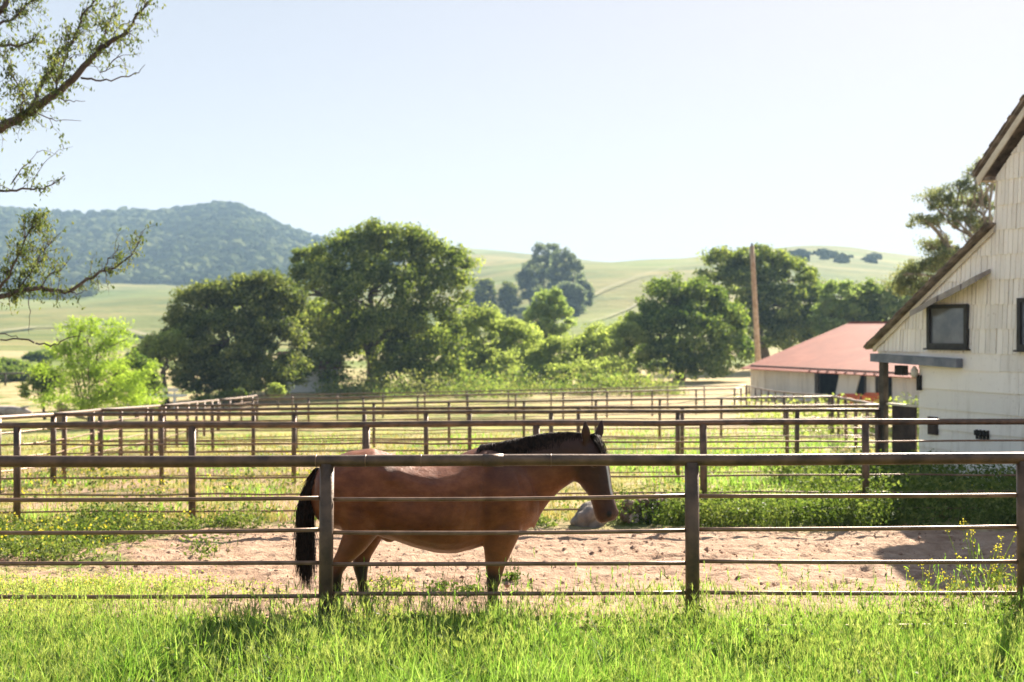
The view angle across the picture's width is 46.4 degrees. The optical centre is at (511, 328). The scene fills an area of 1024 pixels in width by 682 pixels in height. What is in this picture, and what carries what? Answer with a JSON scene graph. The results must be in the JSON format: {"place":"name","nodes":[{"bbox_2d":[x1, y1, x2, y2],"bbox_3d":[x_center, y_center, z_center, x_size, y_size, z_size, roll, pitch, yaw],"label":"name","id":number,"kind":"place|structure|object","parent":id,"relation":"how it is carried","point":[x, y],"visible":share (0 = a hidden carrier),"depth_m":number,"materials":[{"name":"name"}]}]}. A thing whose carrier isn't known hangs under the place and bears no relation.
{"place":"outdoors","nodes":[
{"label":"outdoors","id":0,"kind":"place"},
{"bbox_2d":[0,323,152,334],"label":"track","id":1,"kind":"structure","parent":0,"point":[139,332],"depth_m":414.39,"materials":[{"name":"beige soil"}]},
{"bbox_2d":[0,218,944,369],"bbox_3d":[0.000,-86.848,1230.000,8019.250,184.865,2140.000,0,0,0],"label":"hills","id":2,"kind":"structure","parent":0,"point":[144,306],"depth_m":576.44,"materials":[{"name":"green plant"}]},
{"bbox_2d":[21,349,61,361],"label":"field bush","id":3,"kind":"object","parent":2,"relation":"on","point":[33,356],"visible":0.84,"depth_m":189.14,"materials":[{"name":"green plant"}]},
{"bbox_2d":[0,200,881,298],"bbox_3d":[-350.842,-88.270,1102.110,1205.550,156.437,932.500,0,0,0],"label":"forest","id":4,"kind":"object","parent":2,"relation":"on","point":[213,240],"visible":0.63,"depth_m":1158.32,"materials":[{"name":"green plant"}]},
{"bbox_2d":[469,278,498,310],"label":"hill tree","id":5,"kind":"object","parent":2,"relation":"on","point":[482,286],"visible":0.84,"depth_m":428.17,"materials":[{"name":"green plant"}]},
{"bbox_2d":[496,281,522,317],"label":"hill tree","id":6,"kind":"object","parent":2,"relation":"on","point":[507,295],"visible":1,"depth_m":437.72,"materials":[{"name":"green plant"}]},
{"bbox_2d":[514,262,546,304],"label":"grove tree","id":7,"kind":"object","parent":2,"relation":"on","point":[524,279],"visible":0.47,"depth_m":477.94,"materials":[{"name":"green plant"}]},
{"bbox_2d":[524,241,564,303],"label":"grove tree","id":8,"kind":"object","parent":2,"relation":"on","point":[536,260],"visible":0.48,"depth_m":468.46,"materials":[{"name":"green plant"}]},
{"bbox_2d":[545,246,585,301],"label":"grove tree","id":9,"kind":"object","parent":2,"relation":"on","point":[555,276],"visible":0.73,"depth_m":453.00,"materials":[{"name":"green plant"}]},
{"bbox_2d":[556,281,588,316],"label":"grove tree","id":10,"kind":"object","parent":2,"relation":"on","point":[574,294],"visible":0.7,"depth_m":417.82,"materials":[{"name":"green plant"}]},
{"bbox_2d":[575,277,594,312],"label":"grove tree","id":11,"kind":"object","parent":2,"relation":"on","point":[585,284],"visible":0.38,"depth_m":438.34,"materials":[{"name":"green plant"}]},
{"bbox_2d":[0,425,982,522],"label":"meadow grass","id":12,"kind":"structure","parent":0,"point":[732,480],"depth_m":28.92,"materials":[{"name":"green plant"}]},
{"bbox_2d":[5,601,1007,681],"bbox_3d":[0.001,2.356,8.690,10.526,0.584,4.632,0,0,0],"label":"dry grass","id":13,"kind":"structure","parent":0,"point":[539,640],"depth_m":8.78,"materials":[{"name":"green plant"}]},
{"bbox_2d":[0,370,1016,646],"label":"ground","id":14,"kind":"structure","parent":0,"point":[772,544],"depth_m":15.45,"materials":[{"name":"soil"}]},
{"bbox_2d":[0,360,20,380],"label":"field bush","id":15,"kind":"object","parent":14,"relation":"on","point":[4,367],"visible":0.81,"depth_m":127.81,"materials":[{"name":"green plant"}]},
{"bbox_2d":[0,372,29,384],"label":"wooden fence","id":16,"kind":"object","parent":14,"relation":"on","point":[4,373],"visible":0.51,"depth_m":121.98,"materials":[{"name":"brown wood"}]},
{"bbox_2d":[0,406,31,414],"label":"fallen log","id":17,"kind":"object","parent":14,"relation":"on","point":[8,410],"visible":0.83,"depth_m":79.74,"materials":[{"name":"grey wood"}]},
{"bbox_2d":[0,356,32,367],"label":"field bush","id":18,"kind":"object","parent":14,"relation":"on","point":[16,362],"visible":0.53,"depth_m":149.30,"materials":[{"name":"green plant"}]},
{"bbox_2d":[6,366,41,380],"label":"field bush","id":19,"kind":"object","parent":14,"relation":"on","point":[23,377],"visible":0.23,"depth_m":129.27,"materials":[{"name":"green plant"}]},
{"bbox_2d":[14,359,65,419],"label":"leafy bush","id":20,"kind":"object","parent":14,"relation":"on","point":[34,383],"visible":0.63,"depth_m":74.63,"materials":[{"name":"green plant"}]},
{"bbox_2d":[56,401,86,421],"bbox_3d":[-23.594,4.678,63.848,1.794,1.543,0.476,0,0,14],"label":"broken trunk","id":21,"kind":"object","parent":14,"relation":"on","point":[59,418],"visible":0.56,"depth_m":63.79,"materials":[{"name":"brown wood"}]},
{"bbox_2d":[0,0,165,346],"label":"overhanging tree","id":22,"kind":"object","parent":14,"relation":"on","point":[35,107],"visible":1,"depth_m":19.93,"materials":[{"name":"green plant"}]},
{"bbox_2d":[25,314,166,421],"bbox_3d":[-22.215,2.376,63.364,7.568,6.373,4.524,0,0,0],"label":"tree","id":23,"kind":"object","parent":14,"relation":"on","point":[95,372],"visible":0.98,"depth_m":63.52,"materials":[{"name":"green plant"}]},
{"bbox_2d":[0,395,257,492],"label":"pipe fence","id":24,"kind":"object","parent":14,"relation":"on","point":[52,430],"visible":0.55,"depth_m":29.48,"materials":[{"name":"brown metal"}]},
{"bbox_2d":[0,513,263,560],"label":"weeds","id":25,"kind":"object","parent":14,"relation":"on","point":[57,546],"visible":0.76,"depth_m":15.63,"materials":[{"name":"green plant"}]},
{"bbox_2d":[0,511,193,553],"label":"yellow flowers","id":26,"kind":"object","parent":25,"relation":"on","point":[105,526],"visible":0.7,"depth_m":15.98,"materials":[{"name":"green plant"}]},
{"bbox_2d":[105,349,168,418],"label":"leafy bush","id":27,"kind":"object","parent":14,"relation":"on","point":[140,362],"visible":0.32,"depth_m":74.61,"materials":[{"name":"green plant"}]},
{"bbox_2d":[127,328,194,401],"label":"oak","id":28,"kind":"object","parent":14,"relation":"on","point":[165,345],"visible":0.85,"depth_m":91.54,"materials":[{"name":"green plant"}]},
{"bbox_2d":[139,388,186,407],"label":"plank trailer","id":29,"kind":"object","parent":14,"relation":"on","point":[174,395],"visible":0.34,"depth_m":85.36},
{"bbox_2d":[0,569,418,626],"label":"yellow flowers","id":30,"kind":"object","parent":14,"relation":"on","point":[120,587],"visible":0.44,"depth_m":12.00,"materials":[{"name":"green plant"}]},
{"bbox_2d":[0,568,431,633],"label":"weeds","id":31,"kind":"object","parent":14,"relation":"on","point":[102,587],"visible":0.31,"depth_m":12.03,"materials":[{"name":"plant"}]},
{"bbox_2d":[212,387,247,407],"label":"leafy bush","id":32,"kind":"object","parent":14,"relation":"on","point":[240,391],"visible":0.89,"depth_m":87.82,"materials":[{"name":"green plant"}]},
{"bbox_2d":[157,267,323,401],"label":"oak tree","id":33,"kind":"object","parent":14,"relation":"on","point":[247,363],"visible":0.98,"depth_m":94.32,"materials":[{"name":"green plant"}]},
{"bbox_2d":[267,382,287,406],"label":"leafy bush","id":34,"kind":"object","parent":14,"relation":"on","point":[275,388],"visible":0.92,"depth_m":87.70,"materials":[{"name":"green plant"}]},
{"bbox_2d":[276,351,342,392],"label":"building","id":35,"kind":"structure","parent":14,"relation":"on","point":[308,388],"depth_m":110.17,"materials":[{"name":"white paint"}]},
{"bbox_2d":[319,371,328,381],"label":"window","id":36,"kind":"structure","parent":35,"relation":"in","point":[321,371],"depth_m":110.37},
{"bbox_2d":[286,216,486,388],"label":"oak tree","id":37,"kind":"object","parent":14,"relation":"on","point":[392,328],"visible":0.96,"depth_m":110.56,"materials":[{"name":"green plant"}]},
{"bbox_2d":[369,574,404,590],"bbox_3d":[-1.295,2.639,12.344,0.477,0.121,0.482,0,0,-17],"label":"weed tuft","id":38,"kind":"object","parent":14,"relation":"on","point":[381,580],"visible":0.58,"depth_m":12.36,"materials":[{"name":"green plant"}]},
{"bbox_2d":[11,578,870,623],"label":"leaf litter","id":39,"kind":"object","parent":14,"relation":"on","point":[462,579],"visible":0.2,"depth_m":12.07,"materials":[{"name":"brown plant"}]},
{"bbox_2d":[424,578,458,591],"bbox_3d":[-0.722,2.627,12.160,0.360,0.118,0.387,0,0,-17],"label":"weed tuft","id":40,"kind":"object","parent":14,"relation":"on","point":[440,586],"visible":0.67,"depth_m":12.13,"materials":[{"name":"green plant"}]},
{"bbox_2d":[191,362,697,401],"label":"undergrowth","id":41,"kind":"object","parent":14,"relation":"on","point":[206,397],"visible":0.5,"depth_m":101.64,"materials":[{"name":"green plant"}]},
{"bbox_2d":[291,420,618,622],"bbox_3d":[-0.493,1.706,10.453,2.846,1.771,0.930,0,0,-8],"label":"horse","id":42,"kind":"object","parent":14,"relation":"on","point":[459,481],"visible":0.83,"depth_m":10.18},
{"bbox_2d":[53,408,879,484],"bbox_3d":[-0.832,2.712,25.660,17.784,1.928,0.114,0,0,-3],"label":"pipe fence","id":43,"kind":"object","parent":14,"relation":"on","point":[677,437],"visible":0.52,"depth_m":25.58,"materials":[{"name":"brown metal"}]},
{"bbox_2d":[449,582,486,597],"bbox_3d":[-0.415,2.616,11.955,0.420,0.113,0.532,0,0,0],"label":"weed tuft","id":44,"kind":"object","parent":14,"relation":"on","point":[472,587],"visible":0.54,"depth_m":11.95,"materials":[{"name":"green plant"}]},
{"bbox_2d":[219,387,741,429],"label":"pipe fence","id":45,"kind":"object","parent":14,"relation":"on","point":[467,395],"visible":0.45,"depth_m":66.06,"materials":[{"name":"brown metal"}]},
{"bbox_2d":[101,404,878,468],"bbox_3d":[-0.527,2.937,30.467,19.970,1.998,0.107,0,0,0],"label":"pipe fence","id":46,"kind":"object","parent":14,"relation":"on","point":[253,430],"visible":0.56,"depth_m":30.44,"materials":[{"name":"brown metal"}]},
{"bbox_2d":[425,301,558,388],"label":"willow tree","id":47,"kind":"object","parent":14,"relation":"on","point":[505,350],"visible":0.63,"depth_m":119.01,"materials":[{"name":"green plant"}]},
{"bbox_2d":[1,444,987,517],"bbox_3d":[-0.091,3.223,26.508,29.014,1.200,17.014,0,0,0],"label":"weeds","id":48,"kind":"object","parent":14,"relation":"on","point":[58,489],"visible":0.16,"depth_m":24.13,"materials":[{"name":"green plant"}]},
{"bbox_2d":[0,442,991,498],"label":"yellow flowers","id":49,"kind":"object","parent":14,"relation":"on","point":[68,484],"visible":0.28,"depth_m":24.45,"materials":[{"name":"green plant"}]},
{"bbox_2d":[160,396,832,450],"bbox_3d":[0.692,3.472,42.362,25.405,2.105,0.118,0,0,-21],"label":"pipe fence","id":50,"kind":"object","parent":14,"relation":"on","point":[595,415],"visible":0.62,"depth_m":41.65,"materials":[{"name":"brown metal"}]},
{"bbox_2d":[258,385,745,418],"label":"pipe fence","id":51,"kind":"object","parent":14,"relation":"on","point":[383,393],"visible":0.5,"depth_m":74.25,"materials":[{"name":"brown metal"}]},
{"bbox_2d":[0,472,1015,531],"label":"weeds","id":52,"kind":"object","parent":14,"relation":"on","point":[835,513],"visible":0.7,"depth_m":17.59,"materials":[{"name":"green plant"}]},
{"bbox_2d":[0,523,1016,622],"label":"clods","id":53,"kind":"object","parent":14,"relation":"on","point":[508,584],"visible":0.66,"depth_m":14.40,"materials":[{"name":"brown soil"}]},
{"bbox_2d":[0,576,1023,681],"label":"grass","id":54,"kind":"structure","parent":14,"relation":"on","point":[663,676],"depth_m":8.12,"materials":[{"name":"green plant"}]},
{"bbox_2d":[0,452,1023,636],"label":"pipe fence","id":55,"kind":"object","parent":14,"relation":"on","point":[691,463],"visible":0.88,"depth_m":9.43,"materials":[{"name":"brown metal"}]},
{"bbox_2d":[0,419,1023,521],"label":"pipe fence","id":56,"kind":"object","parent":14,"relation":"on","point":[366,442],"visible":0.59,"depth_m":18.23,"materials":[{"name":"brown metal"}]},
{"bbox_2d":[0,610,1023,681],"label":"broad weeds","id":57,"kind":"object","parent":14,"relation":"on","point":[766,660],"visible":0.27,"depth_m":8.31,"materials":[{"name":"green plant"}]},
{"bbox_2d":[502,570,523,580],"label":"weed tuft","id":58,"kind":"object","parent":14,"relation":"on","point":[511,574],"visible":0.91,"depth_m":12.73,"materials":[{"name":"green plant"}]},
{"bbox_2d":[521,286,578,344],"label":"poplar tree","id":59,"kind":"object","parent":14,"relation":"on","point":[553,307],"visible":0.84,"depth_m":148.97,"materials":[{"name":"green plant"}]},
{"bbox_2d":[570,501,606,527],"bbox_3d":[1.176,2.807,17.664,0.600,0.529,0.481,0,0,-29],"label":"boulder","id":60,"kind":"object","parent":14,"relation":"on","point":[584,515],"visible":0.48,"depth_m":17.46,"materials":[{"name":"grey stone"}]},
{"bbox_2d":[523,313,657,387],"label":"leafy bush","id":61,"kind":"object","parent":14,"relation":"on","point":[601,341],"visible":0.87,"depth_m":116.75,"materials":[{"name":"green plant"}]},
{"bbox_2d":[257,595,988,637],"bbox_3d":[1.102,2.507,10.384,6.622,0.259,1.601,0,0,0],"label":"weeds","id":62,"kind":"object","parent":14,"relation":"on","point":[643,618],"visible":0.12,"depth_m":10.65,"materials":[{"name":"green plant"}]},
{"bbox_2d":[620,499,640,523],"bbox_3d":[1.785,2.761,17.962,0.235,0.352,0.313,0,0,-20],"label":"cut log","id":63,"kind":"object","parent":14,"relation":"on","point":[630,515],"visible":0.79,"depth_m":17.86,"materials":[{"name":"grey wood"}]},
{"bbox_2d":[637,499,650,521],"bbox_3d":[1.963,2.743,18.049,0.251,0.389,0.334,0,0,5],"label":"cut log","id":64,"kind":"object","parent":14,"relation":"on","point":[645,504],"visible":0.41,"depth_m":17.90,"materials":[{"name":"brown wood"}]},
{"bbox_2d":[648,493,665,520],"bbox_3d":[2.169,2.725,18.135,0.264,0.429,0.354,0,0,30],"label":"cut log","id":65,"kind":"object","parent":14,"relation":"on","point":[657,503],"visible":0.21,"depth_m":17.98,"materials":[{"name":"brown wood"}]},
{"bbox_2d":[619,269,754,380],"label":"oak tree","id":66,"kind":"object","parent":14,"relation":"on","point":[674,313],"visible":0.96,"depth_m":125.47,"materials":[{"name":"green plant"}]},
{"bbox_2d":[673,605,711,638],"bbox_3d":[1.364,2.337,9.242,0.508,0.392,0.395,0,0,0],"label":"leafy weed","id":67,"kind":"object","parent":14,"relation":"on","point":[685,611],"visible":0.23,"depth_m":9.23,"materials":[{"name":"green plant"}]},
{"bbox_2d":[749,243,760,361],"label":"utility pole","id":68,"kind":"object","parent":14,"relation":"on","point":[755,312],"visible":0.75,"depth_m":103.81,"materials":[{"name":"brown wood"}]},
{"bbox_2d":[691,242,836,359],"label":"oak tree","id":69,"kind":"object","parent":14,"relation":"on","point":[782,322],"visible":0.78,"depth_m":156.26,"materials":[{"name":"green plant"}]},
{"bbox_2d":[746,385,879,448],"bbox_3d":[12.627,3.705,52.824,1.698,3.920,54.191,0,0,8],"label":"pipe fence","id":70,"kind":"object","parent":14,"relation":"on","point":[845,414],"visible":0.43,"depth_m":46.75,"materials":[{"name":"brown metal"}]},
{"bbox_2d":[730,392,918,439],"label":"weeds","id":71,"kind":"object","parent":14,"relation":"on","point":[777,415],"visible":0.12,"depth_m":51.29,"materials":[{"name":"green plant"}]},
{"bbox_2d":[741,322,918,404],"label":"open shed","id":72,"kind":"structure","parent":14,"relation":"on","point":[835,361],"depth_m":90.26,"materials":[{"name":"red metal"},{"name":"white painted wood"}]},
{"bbox_2d":[807,278,867,336],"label":"tree","id":73,"kind":"object","parent":14,"relation":"on","point":[824,320],"visible":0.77,"depth_m":148.89,"materials":[{"name":"green plant"}]},
{"bbox_2d":[835,393,859,412],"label":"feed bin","id":74,"kind":"object","parent":14,"relation":"on","point":[853,396],"visible":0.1,"depth_m":70.96,"materials":[{"name":"red paint"}]},
{"bbox_2d":[846,276,889,321],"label":"tree","id":75,"kind":"object","parent":14,"relation":"on","point":[870,294],"visible":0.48,"depth_m":148.41,"materials":[{"name":"green plant"}]},
{"bbox_2d":[862,392,878,407],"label":"feed bin","id":76,"kind":"object","parent":14,"relation":"on","point":[868,395],"visible":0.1,"depth_m":71.73,"materials":[{"name":"orange paint"}]},
{"bbox_2d":[755,446,1015,525],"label":"weeds","id":77,"kind":"object","parent":14,"relation":"on","point":[906,482],"visible":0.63,"depth_m":19.86,"materials":[{"name":"green plant"}]},
{"bbox_2d":[873,280,911,321],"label":"tree","id":78,"kind":"object","parent":14,"relation":"on","point":[891,304],"visible":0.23,"depth_m":148.30,"materials":[{"name":"green plant"}]},
{"bbox_2d":[898,558,959,630],"bbox_3d":[3.454,2.243,10.027,0.466,0.607,0.468,0,0,-37],"label":"mustard plant","id":79,"kind":"object","parent":14,"relation":"on","point":[928,586],"visible":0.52,"depth_m":10.02,"materials":[{"name":"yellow plant"}]},
{"bbox_2d":[874,153,997,296],"bbox_3d":[24.053,-2.128,62.182,9.872,14.038,4.419,0,0,-19],"label":"eucalyptus tree","id":80,"kind":"object","parent":14,"relation":"on","point":[913,282],"visible":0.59,"depth_m":61.75,"materials":[{"name":"green plant"}]},
{"bbox_2d":[863,94,1023,484],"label":"white barn","id":81,"kind":"structure","parent":14,"relation":"on","point":[953,327],"depth_m":23.69,"materials":[{"name":"paint"}]},
{"bbox_2d":[923,304,970,350],"bbox_3d":[8.876,-0.018,24.366,0.158,0.933,1.217,0,0,-23],"label":"window","id":82,"kind":"structure","parent":81,"relation":"in","point":[947,325],"depth_m":24.36,"materials":[{"name":"grey glass"}]},
{"bbox_2d":[1013,298,1023,351],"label":"window","id":83,"kind":"structure","parent":81,"relation":"in","point":[1020,301],"depth_m":22.58,"materials":[{"name":"black wood"}]},
{"bbox_2d":[941,567,976,622],"bbox_3d":[3.704,2.265,9.870,0.367,0.568,0.599,0,0,0],"label":"mustard plant","id":84,"kind":"object","parent":14,"relation":"on","point":[952,603],"visible":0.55,"depth_m":9.90,"materials":[{"name":"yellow plant"}]},
{"bbox_2d":[944,518,1016,619],"bbox_3d":[4.008,2.073,10.112,0.653,0.969,0.534,0,0,42],"label":"mustard plant","id":85,"kind":"object","parent":14,"relation":"on","point":[991,576],"visible":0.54,"depth_m":10.08,"materials":[{"name":"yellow plant"}]},
{"bbox_2d":[983,551,1016,617],"bbox_3d":[4.198,2.231,10.144,0.386,0.660,0.483,0,0,39],"label":"mustard plant","id":86,"kind":"object","parent":14,"relation":"on","point":[1014,596],"visible":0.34,"depth_m":10.17,"materials":[{"name":"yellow plant"}]},
{"bbox_2d":[987,595,1023,634],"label":"leafy weed","id":87,"kind":"object","parent":14,"relation":"on","point":[1009,609],"visible":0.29,"depth_m":9.19,"materials":[{"name":"green plant"}]},
{"bbox_2d":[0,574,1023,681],"bbox_3d":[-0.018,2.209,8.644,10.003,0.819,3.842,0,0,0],"label":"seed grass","id":88,"kind":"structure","parent":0,"point":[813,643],"depth_m":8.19,"materials":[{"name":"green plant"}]},
{"bbox_2d":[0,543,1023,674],"bbox_3d":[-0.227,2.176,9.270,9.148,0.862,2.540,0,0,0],"label":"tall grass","id":89,"kind":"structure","parent":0,"point":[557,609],"depth_m":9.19,"materials":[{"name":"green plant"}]},
{"bbox_2d":[0,0,1023,261],"label":"sky","id":90,"kind":"structure","parent":0,"point":[601,130],"materials":[{"name":"blue"}]},
{"bbox_2d":[590,298,650,320],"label":"track","id":91,"kind":"structure","parent":0,"point":[620,311],"depth_m":419.32,"materials":[{"name":"beige soil"}]},
{"bbox_2d":[595,261,691,293],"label":"track","id":92,"kind":"structure","parent":0,"point":[633,277],"depth_m":546.54,"materials":[{"name":"beige soil"}]}
]}

